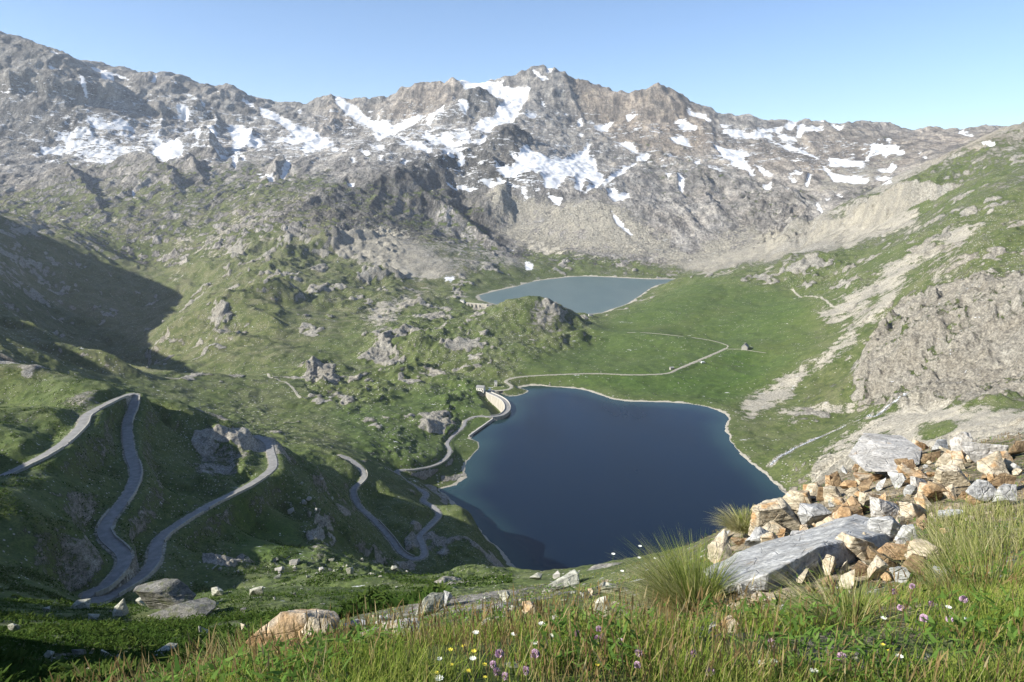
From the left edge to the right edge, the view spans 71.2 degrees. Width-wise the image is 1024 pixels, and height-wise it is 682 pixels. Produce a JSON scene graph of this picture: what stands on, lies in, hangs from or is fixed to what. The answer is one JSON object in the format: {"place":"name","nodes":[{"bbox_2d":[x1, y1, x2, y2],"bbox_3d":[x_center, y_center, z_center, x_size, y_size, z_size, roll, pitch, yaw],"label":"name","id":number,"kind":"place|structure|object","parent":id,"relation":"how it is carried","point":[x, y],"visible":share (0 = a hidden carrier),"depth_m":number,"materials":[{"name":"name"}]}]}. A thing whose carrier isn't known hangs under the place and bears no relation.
{"place":"outdoors","nodes":[
{"label":"outdoors","id":0,"kind":"place"},
{"bbox_2d":[0,393,276,603],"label":"road","id":1,"kind":"structure","parent":0,"point":[115,546],"depth_m":249.05,"materials":[{"name":"asphalt"}]},
{"bbox_2d":[4,446,63,475],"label":"roadside wall","id":2,"kind":"structure","parent":1,"relation":"on","point":[38,461],"depth_m":240.35,"materials":[{"name":"stone"}]},
{"bbox_2d":[68,413,93,443],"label":"roadside wall","id":3,"kind":"structure","parent":1,"relation":"on","point":[80,432],"depth_m":277.20,"materials":[{"name":"stone"}]},
{"bbox_2d":[94,569,127,596],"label":"roadside wall","id":4,"kind":"structure","parent":1,"relation":"on","point":[116,582],"depth_m":201.47,"materials":[{"name":"stone"}]},
{"bbox_2d":[111,526,131,551],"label":"roadside wall","id":5,"kind":"structure","parent":1,"relation":"on","point":[121,541],"depth_m":222.73,"materials":[{"name":"stone"}]},
{"bbox_2d":[127,459,142,504],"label":"roadside wall","id":6,"kind":"structure","parent":1,"relation":"on","point":[134,493],"depth_m":261.69,"materials":[{"name":"stone"}]},
{"bbox_2d":[118,555,162,595],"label":"roadside wall","id":7,"kind":"structure","parent":1,"relation":"on","point":[139,582],"depth_m":209.79,"materials":[{"name":"stone"}]},
{"bbox_2d":[164,511,203,542],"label":"roadside wall","id":8,"kind":"structure","parent":1,"relation":"on","point":[181,525],"depth_m":253.91,"materials":[{"name":"stone"}]},
{"bbox_2d":[209,474,268,508],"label":"roadside wall","id":9,"kind":"structure","parent":1,"relation":"on","point":[236,493],"depth_m":293.46,"materials":[{"name":"stone"}]},
{"bbox_2d":[339,415,490,560],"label":"road","id":10,"kind":"structure","parent":0,"point":[390,538],"depth_m":445.22,"materials":[{"name":"asphalt"}]},
{"bbox_2d":[0,31,1005,266],"bbox_3d":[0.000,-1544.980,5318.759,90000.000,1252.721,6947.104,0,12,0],"label":"mountains","id":11,"kind":"structure","parent":0,"point":[553,165],"depth_m":2999.95,"materials":[{"name":"stone"}]},
{"bbox_2d":[0,122,1023,504],"bbox_3d":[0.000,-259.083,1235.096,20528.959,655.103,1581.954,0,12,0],"label":"valley terrain","id":12,"kind":"structure","parent":0,"point":[388,354],"depth_m":1051.06,"materials":[{"name":"plant"}]},
{"bbox_2d":[485,391,510,419],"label":"dam","id":13,"kind":"structure","parent":12,"relation":"on","point":[501,404],"depth_m":800.36,"materials":[{"name":"concrete"}]},
{"bbox_2d":[0,361,1023,622],"bbox_3d":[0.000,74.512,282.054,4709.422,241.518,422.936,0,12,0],"label":"hillside","id":14,"kind":"structure","parent":0,"point":[996,413],"depth_m":292.43,"materials":[{"name":"plant"}]},
{"bbox_2d":[70,598,90,608],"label":"stone","id":15,"kind":"object","parent":14,"relation":"on","point":[82,603],"visible":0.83,"depth_m":83.13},
{"bbox_2d":[112,598,128,615],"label":"stone","id":16,"kind":"object","parent":14,"relation":"on","point":[120,608],"visible":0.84,"depth_m":74.69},
{"bbox_2d":[133,578,195,609],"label":"boulder","id":17,"kind":"object","parent":14,"relation":"on","point":[164,593],"visible":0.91,"depth_m":72.63,"materials":[{"name":"stone"}]},
{"bbox_2d":[149,597,216,619],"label":"boulder","id":18,"kind":"object","parent":14,"relation":"on","point":[193,607],"visible":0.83,"depth_m":68.11,"materials":[{"name":"stone"}]},
{"bbox_2d":[211,587,223,595],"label":"stone","id":19,"kind":"object","parent":14,"relation":"on","point":[216,591],"visible":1,"depth_m":119.92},
{"bbox_2d":[0,579,454,681],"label":"dwarf scrub","id":20,"kind":"object","parent":14,"relation":"on","point":[16,665],"visible":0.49,"depth_m":33.89,"materials":[{"name":"green plant"}]},
{"bbox_2d":[249,586,263,595],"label":"stone","id":21,"kind":"object","parent":14,"relation":"on","point":[256,590],"visible":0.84,"depth_m":78.43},
{"bbox_2d":[0,362,514,606],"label":"hillside scrub","id":22,"kind":"object","parent":14,"relation":"on","point":[50,594],"visible":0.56,"depth_m":224.76,"materials":[{"name":"green plant"}]},
{"bbox_2d":[378,519,414,556],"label":"roadside wall","id":23,"kind":"structure","parent":14,"relation":"on","point":[402,548],"depth_m":404.92,"materials":[{"name":"stone"}]},
{"bbox_2d":[0,434,1023,681],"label":"viewpoint slope","id":24,"kind":"structure","parent":0,"point":[972,472],"depth_m":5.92,"materials":[{"name":"plant"}]},
{"bbox_2d":[157,643,177,652],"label":"stone","id":25,"kind":"object","parent":24,"relation":"on","point":[165,647],"visible":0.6,"depth_m":30.18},
{"bbox_2d":[165,614,292,670],"bbox_3d":[-1.616,1.945,4.344,0.905,0.260,0.791,0,12,0],"label":"grass tussock","id":26,"kind":"object","parent":24,"relation":"on","point":[227,647],"depth_m":4.46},
{"bbox_2d":[246,608,339,653],"bbox_3d":[-1.379,1.822,4.541,0.560,0.293,0.338,-3,13,-13],"label":"boulder","id":27,"kind":"object","parent":24,"relation":"on","point":[289,617],"visible":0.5,"depth_m":4.43,"materials":[{"name":"stone"}]},
{"bbox_2d":[301,617,336,645],"bbox_3d":[-1.178,1.799,4.375,0.207,0.205,0.149,0,12,2],"label":"boulder","id":28,"kind":"object","parent":24,"relation":"on","point":[315,622],"visible":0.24,"depth_m":4.34,"materials":[{"name":"beige stone"}]},
{"bbox_2d":[382,618,419,637],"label":"boulder","id":29,"kind":"object","parent":24,"relation":"on","point":[395,621],"visible":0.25,"depth_m":4.35,"materials":[{"name":"white stone"}]},
{"bbox_2d":[415,592,444,615],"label":"boulder","id":30,"kind":"object","parent":24,"relation":"on","point":[429,598],"visible":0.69,"depth_m":7.62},
{"bbox_2d":[498,591,509,601],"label":"stone","id":31,"kind":"object","parent":24,"relation":"on","point":[503,596],"visible":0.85,"depth_m":8.74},
{"bbox_2d":[522,601,537,613],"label":"stone","id":32,"kind":"object","parent":24,"relation":"on","point":[529,605],"visible":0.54,"depth_m":7.25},
{"bbox_2d":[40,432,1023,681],"bbox_3d":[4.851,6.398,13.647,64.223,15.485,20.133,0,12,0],"label":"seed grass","id":33,"kind":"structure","parent":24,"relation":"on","point":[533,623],"depth_m":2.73,"materials":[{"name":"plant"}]},
{"bbox_2d":[90,436,1023,681],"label":"meadow herbs","id":34,"kind":"object","parent":24,"relation":"on","point":[357,637],"visible":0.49,"depth_m":2.73,"materials":[{"name":"green plant"}]},
{"bbox_2d":[542,569,579,593],"bbox_3d":[1.161,5.185,15.314,0.439,0.251,1.115,12,17,43],"label":"boulder","id":35,"kind":"object","parent":24,"relation":"on","point":[571,578],"visible":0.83,"depth_m":15.26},
{"bbox_2d":[594,596,611,617],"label":"stone","id":36,"kind":"object","parent":24,"relation":"on","point":[597,601],"visible":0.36,"depth_m":6.64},
{"bbox_2d":[596,582,618,592],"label":"boulder","id":37,"kind":"object","parent":24,"relation":"on","point":[608,586],"visible":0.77,"depth_m":7.91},
{"bbox_2d":[576,555,737,624],"bbox_3d":[1.157,2.113,5.921,1.344,0.421,1.227,0,12,0],"label":"grass tussock","id":38,"kind":"object","parent":24,"relation":"on","point":[649,604],"depth_m":5.95,"materials":[{"name":"plant"}]},
{"bbox_2d":[605,523,759,618],"bbox_3d":[1.403,1.968,5.916,1.383,0.673,1.253,0,12,0],"label":"grass tussock","id":39,"kind":"object","parent":24,"relation":"on","point":[667,584],"depth_m":5.92,"materials":[{"name":"plant"}]},
{"bbox_2d":[707,529,732,562],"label":"boulder","id":40,"kind":"object","parent":24,"relation":"on","point":[721,538],"visible":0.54,"depth_m":8.02,"materials":[{"name":"beige stone"}]},
{"bbox_2d":[716,615,738,632],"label":"stone","id":41,"kind":"object","parent":24,"relation":"on","point":[731,622],"visible":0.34,"depth_m":3.18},
{"bbox_2d":[703,503,753,538],"bbox_3d":[3.553,2.812,11.238,1.127,0.346,1.010,-4,13,-16],"label":"grass tussock","id":42,"kind":"object","parent":24,"relation":"on","point":[737,522],"depth_m":11.30,"materials":[{"name":"plant"}]},
{"bbox_2d":[737,582,754,595],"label":"stone","id":43,"kind":"object","parent":24,"relation":"on","point":[743,588],"visible":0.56,"depth_m":5.78,"materials":[{"name":"white stone"}]},
{"bbox_2d":[744,527,768,545],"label":"boulder","id":44,"kind":"object","parent":24,"relation":"on","point":[753,539],"visible":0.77,"depth_m":8.53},
{"bbox_2d":[750,591,776,601],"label":"boulder","id":45,"kind":"object","parent":24,"relation":"on","point":[759,595],"visible":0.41,"depth_m":5.58,"materials":[{"name":"beige stone"}]},
{"bbox_2d":[760,531,777,542],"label":"boulder","id":46,"kind":"object","parent":24,"relation":"on","point":[768,536],"visible":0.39,"depth_m":8.35,"materials":[{"name":"beige stone"}]},
{"bbox_2d":[762,520,785,537],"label":"boulder","id":47,"kind":"object","parent":24,"relation":"on","point":[777,529],"visible":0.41,"depth_m":8.86,"materials":[{"name":"beige stone"}]},
{"bbox_2d":[748,497,800,535],"bbox_3d":[3.379,2.285,9.149,0.652,0.528,0.300,0,12,1],"label":"boulder","id":48,"kind":"object","parent":24,"relation":"on","point":[780,511],"visible":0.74,"depth_m":9.05,"materials":[{"name":"beige stone"}]},
{"bbox_2d":[705,514,889,593],"bbox_3d":[2.903,2.198,7.081,3.201,1.273,1.186,-8,15,-33],"label":"boulder","id":49,"kind":"object","parent":24,"relation":"on","point":[807,547],"visible":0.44,"depth_m":6.38,"materials":[{"name":"stone"}]},
{"bbox_2d":[783,490,811,510],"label":"boulder","id":50,"kind":"object","parent":24,"relation":"on","point":[793,499],"visible":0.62,"depth_m":11.28,"materials":[{"name":"beige stone"}]},
{"bbox_2d":[790,568,808,582],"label":"boulder","id":51,"kind":"object","parent":24,"relation":"on","point":[801,574],"visible":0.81,"depth_m":5.88,"materials":[{"name":"beige stone"}]},
{"bbox_2d":[806,482,818,499],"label":"boulder","id":52,"kind":"object","parent":24,"relation":"on","point":[812,488],"visible":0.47,"depth_m":11.48,"materials":[{"name":"beige stone"}]},
{"bbox_2d":[797,503,831,525],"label":"boulder","id":53,"kind":"object","parent":24,"relation":"on","point":[809,514],"visible":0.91,"depth_m":9.00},
{"bbox_2d":[816,487,823,501],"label":"boulder","id":54,"kind":"object","parent":24,"relation":"on","point":[819,498],"visible":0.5,"depth_m":11.04,"materials":[{"name":"brown stone"}]},
{"bbox_2d":[820,554,836,574],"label":"stone","id":55,"kind":"object","parent":24,"relation":"on","point":[830,561],"visible":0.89,"depth_m":6.03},
{"bbox_2d":[823,486,840,497],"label":"stone","id":56,"kind":"object","parent":24,"relation":"on","point":[834,490],"visible":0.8,"depth_m":10.83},
{"bbox_2d":[735,554,930,632],"bbox_3d":[1.418,1.200,3.277,0.759,0.279,0.774,-8,15,-33],"label":"grass tussock","id":57,"kind":"object","parent":24,"relation":"on","point":[840,612],"depth_m":3.30,"materials":[{"name":"plant"}]},
{"bbox_2d":[826,471,841,486],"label":"boulder","id":58,"kind":"object","parent":24,"relation":"on","point":[835,480],"visible":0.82,"depth_m":11.89,"materials":[{"name":"brown stone"}]},
{"bbox_2d":[832,507,853,518],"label":"boulder","id":59,"kind":"object","parent":24,"relation":"on","point":[843,512],"visible":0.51,"depth_m":8.45,"materials":[{"name":"stone"}]},
{"bbox_2d":[830,506,863,516],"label":"boulder","id":60,"kind":"object","parent":24,"relation":"on","point":[855,510],"visible":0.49,"depth_m":8.83,"materials":[{"name":"brown stone"}]},
{"bbox_2d":[839,569,854,588],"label":"boulder","id":61,"kind":"object","parent":24,"relation":"on","point":[849,575],"visible":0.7,"depth_m":5.66,"materials":[{"name":"beige stone"}]},
{"bbox_2d":[839,480,856,488],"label":"boulder","id":62,"kind":"object","parent":24,"relation":"on","point":[845,484],"visible":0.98,"depth_m":11.17,"materials":[{"name":"stone"}]},
{"bbox_2d":[841,496,860,506],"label":"boulder","id":63,"kind":"object","parent":24,"relation":"on","point":[852,501],"visible":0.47,"depth_m":9.00,"materials":[{"name":"stone"}]},
{"bbox_2d":[844,487,858,497],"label":"stone","id":64,"kind":"object","parent":24,"relation":"on","point":[850,491],"visible":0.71,"depth_m":10.21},
{"bbox_2d":[835,532,878,560],"bbox_3d":[3.150,1.856,6.488,0.371,0.320,0.238,-3,13,-15],"label":"boulder","id":65,"kind":"object","parent":24,"relation":"on","point":[856,547],"visible":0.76,"depth_m":6.37,"materials":[{"name":"beige stone"}]},
{"bbox_2d":[850,560,868,576],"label":"stone","id":66,"kind":"object","parent":24,"relation":"on","point":[861,565],"visible":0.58,"depth_m":5.89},
{"bbox_2d":[858,492,872,510],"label":"stone","id":67,"kind":"object","parent":24,"relation":"on","point":[863,499],"visible":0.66,"depth_m":9.02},
{"bbox_2d":[858,478,873,491],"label":"boulder","id":68,"kind":"object","parent":24,"relation":"on","point":[864,486],"visible":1,"depth_m":10.38,"materials":[{"name":"brown stone"}]},
{"bbox_2d":[853,472,881,481],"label":"boulder","id":69,"kind":"object","parent":24,"relation":"on","point":[861,476],"visible":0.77,"depth_m":11.03,"materials":[{"name":"stone"}]},
{"bbox_2d":[867,555,888,579],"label":"boulder","id":70,"kind":"object","parent":24,"relation":"on","point":[875,570],"visible":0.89,"depth_m":5.70,"materials":[{"name":"beige stone"}]},
{"bbox_2d":[866,545,896,570],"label":"boulder","id":71,"kind":"object","parent":24,"relation":"on","point":[872,553],"visible":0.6,"depth_m":5.91,"materials":[{"name":"brown stone"}]},
{"bbox_2d":[867,516,901,539],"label":"boulder","id":72,"kind":"object","parent":24,"relation":"on","point":[880,524],"visible":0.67,"depth_m":7.21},
{"bbox_2d":[869,497,899,516],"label":"boulder","id":73,"kind":"object","parent":24,"relation":"on","point":[879,507],"visible":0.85,"depth_m":8.35,"materials":[{"name":"white stone"}]},
{"bbox_2d":[848,433,921,471],"bbox_3d":[6.109,1.814,11.714,1.021,0.172,2.187,8,15,31],"label":"boulder","id":74,"kind":"object","parent":24,"relation":"on","point":[874,452],"visible":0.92,"depth_m":11.62,"materials":[{"name":"white stone"}]},
{"bbox_2d":[869,542,906,559],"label":"boulder","id":75,"kind":"object","parent":24,"relation":"on","point":[884,549],"visible":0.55,"depth_m":6.11,"materials":[{"name":"stone"}]},
{"bbox_2d":[887,472,905,487],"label":"stone","id":76,"kind":"object","parent":24,"relation":"on","point":[897,478],"visible":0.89,"depth_m":9.89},
{"bbox_2d":[889,566,910,582],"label":"boulder","id":77,"kind":"object","parent":24,"relation":"on","point":[901,579],"visible":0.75,"depth_m":5.57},
{"bbox_2d":[894,524,916,540],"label":"boulder","id":78,"kind":"object","parent":24,"relation":"on","point":[906,530],"visible":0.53,"depth_m":6.80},
{"bbox_2d":[896,465,915,477],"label":"boulder","id":79,"kind":"object","parent":24,"relation":"on","point":[905,470],"visible":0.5,"depth_m":10.12,"materials":[{"name":"stone"}]},
{"bbox_2d":[898,459,915,472],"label":"boulder","id":80,"kind":"object","parent":24,"relation":"on","point":[910,463],"visible":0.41,"depth_m":10.61,"materials":[{"name":"stone"}]},
{"bbox_2d":[903,485,917,495],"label":"stone","id":81,"kind":"object","parent":24,"relation":"on","point":[911,488],"visible":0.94,"depth_m":9.13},
{"bbox_2d":[902,554,925,575],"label":"boulder","id":82,"kind":"object","parent":24,"relation":"on","point":[908,563],"visible":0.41,"depth_m":5.66,"materials":[{"name":"brown stone"}]},
{"bbox_2d":[899,502,928,521],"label":"boulder","id":83,"kind":"object","parent":24,"relation":"on","point":[910,511],"visible":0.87,"depth_m":7.80,"materials":[{"name":"beige stone"}]},
{"bbox_2d":[904,469,927,483],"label":"boulder","id":84,"kind":"object","parent":24,"relation":"on","point":[919,473],"visible":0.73,"depth_m":9.52,"materials":[{"name":"stone"}]},
{"bbox_2d":[910,476,926,487],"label":"boulder","id":85,"kind":"object","parent":24,"relation":"on","point":[914,481],"visible":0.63,"depth_m":9.38,"materials":[{"name":"white stone"}]},
{"bbox_2d":[916,514,928,528],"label":"boulder","id":86,"kind":"object","parent":24,"relation":"on","point":[921,525],"visible":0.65,"depth_m":7.36,"materials":[{"name":"brown stone"}]},
{"bbox_2d":[914,492,931,507],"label":"boulder","id":87,"kind":"object","parent":24,"relation":"on","point":[919,498],"visible":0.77,"depth_m":8.40,"materials":[{"name":"beige stone"}]},
{"bbox_2d":[906,539,942,563],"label":"boulder","id":88,"kind":"object","parent":24,"relation":"on","point":[913,546],"visible":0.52,"depth_m":5.87,"materials":[{"name":"beige stone"}]},
{"bbox_2d":[917,482,934,498],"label":"boulder","id":89,"kind":"object","parent":24,"relation":"on","point":[925,490],"visible":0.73,"depth_m":8.43,"materials":[{"name":"stone"}]},
{"bbox_2d":[920,451,940,463],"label":"stone","id":90,"kind":"object","parent":24,"relation":"on","point":[931,456],"visible":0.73,"depth_m":11.17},
{"bbox_2d":[927,481,947,501],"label":"boulder","id":91,"kind":"object","parent":24,"relation":"on","point":[938,489],"visible":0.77,"depth_m":8.40,"materials":[{"name":"brown stone"}]},
{"bbox_2d":[931,439,948,451],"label":"stone","id":92,"kind":"object","parent":24,"relation":"on","point":[941,443],"visible":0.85,"depth_m":12.14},
{"bbox_2d":[890,516,990,558],"bbox_3d":[3.682,1.723,6.111,0.881,0.264,0.773,10,16,38],"label":"grass tussock","id":93,"kind":"object","parent":24,"relation":"on","point":[932,538],"depth_m":6.28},
{"bbox_2d":[935,450,951,466],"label":"stone","id":94,"kind":"object","parent":24,"relation":"on","point":[945,458],"visible":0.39,"depth_m":10.46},
{"bbox_2d":[866,528,1023,601],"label":"grass tussock","id":95,"kind":"object","parent":24,"relation":"on","point":[958,578],"depth_m":4.01,"materials":[{"name":"plant"}]},
{"bbox_2d":[943,484,956,500],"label":"boulder","id":96,"kind":"object","parent":24,"relation":"on","point":[950,493],"visible":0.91,"depth_m":8.34,"materials":[{"name":"beige stone"}]},
{"bbox_2d":[938,509,964,520],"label":"boulder","id":97,"kind":"object","parent":24,"relation":"on","point":[952,510],"visible":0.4,"depth_m":7.42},
{"bbox_2d":[933,464,970,486],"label":"boulder","id":98,"kind":"object","parent":24,"relation":"on","point":[948,475],"visible":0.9,"depth_m":8.76,"materials":[{"name":"beige stone"}]},
{"bbox_2d":[946,459,964,469],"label":"boulder","id":99,"kind":"object","parent":24,"relation":"on","point":[959,463],"visible":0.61,"depth_m":9.86,"materials":[{"name":"beige stone"}]},
{"bbox_2d":[951,451,966,462],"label":"boulder","id":100,"kind":"object","parent":24,"relation":"on","point":[958,454],"visible":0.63,"depth_m":10.29,"materials":[{"name":"stone"}]},
{"bbox_2d":[950,432,972,450],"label":"boulder","id":101,"kind":"object","parent":24,"relation":"on","point":[961,437],"visible":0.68,"depth_m":11.36,"materials":[{"name":"white stone"}]},
{"bbox_2d":[909,490,1023,577],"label":"dry grass","id":102,"kind":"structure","parent":24,"relation":"on","point":[1018,536],"depth_m":6.26,"materials":[{"name":"plant"}]},
{"bbox_2d":[965,479,996,501],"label":"boulder","id":103,"kind":"object","parent":24,"relation":"on","point":[978,489],"visible":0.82,"depth_m":7.83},
{"bbox_2d":[958,441,1008,463],"bbox_3d":[6.507,1.565,10.037,0.625,0.408,0.460,2,13,8],"label":"boulder","id":104,"kind":"object","parent":24,"relation":"on","point":[974,451],"visible":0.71,"depth_m":9.84,"materials":[{"name":"white stone"}]},
{"bbox_2d":[977,450,1009,475],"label":"boulder","id":105,"kind":"object","parent":24,"relation":"on","point":[993,463],"visible":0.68,"depth_m":8.85,"materials":[{"name":"beige stone"}]},
{"bbox_2d":[991,473,1016,488],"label":"boulder","id":106,"kind":"object","parent":24,"relation":"on","point":[1001,479],"visible":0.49,"depth_m":8.02,"materials":[{"name":"brown stone"}]},
{"bbox_2d":[992,484,1016,505],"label":"boulder","id":107,"kind":"object","parent":24,"relation":"on","point":[1005,492],"visible":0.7,"depth_m":7.37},
{"bbox_2d":[1009,441,1023,455],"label":"boulder","id":108,"kind":"object","parent":24,"relation":"on","point":[1017,447],"visible":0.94,"depth_m":9.74,"materials":[{"name":"brown stone"}]},
{"bbox_2d":[0,0,1023,129],"label":"sky","id":109,"kind":"structure","parent":0,"point":[909,64],"materials":[{"name":"blue"}]},
{"bbox_2d":[479,276,673,313],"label":"lake","id":110,"kind":"structure","parent":0,"point":[587,294],"depth_m":1699.20,"materials":[{"name":"teal liquid"}]},
{"bbox_2d":[486,349,724,391],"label":"road","id":111,"kind":"structure","parent":0,"point":[511,385],"depth_m":890.81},
{"bbox_2d":[440,386,784,570],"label":"lake","id":112,"kind":"structure","parent":0,"point":[561,478],"depth_m":594.21,"materials":[{"name":"blue liquid"}]},
{"bbox_2d":[770,392,908,464],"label":"stream","id":113,"kind":"structure","parent":0,"point":[904,394],"depth_m":623.86,"materials":[{"name":"white liquid"}]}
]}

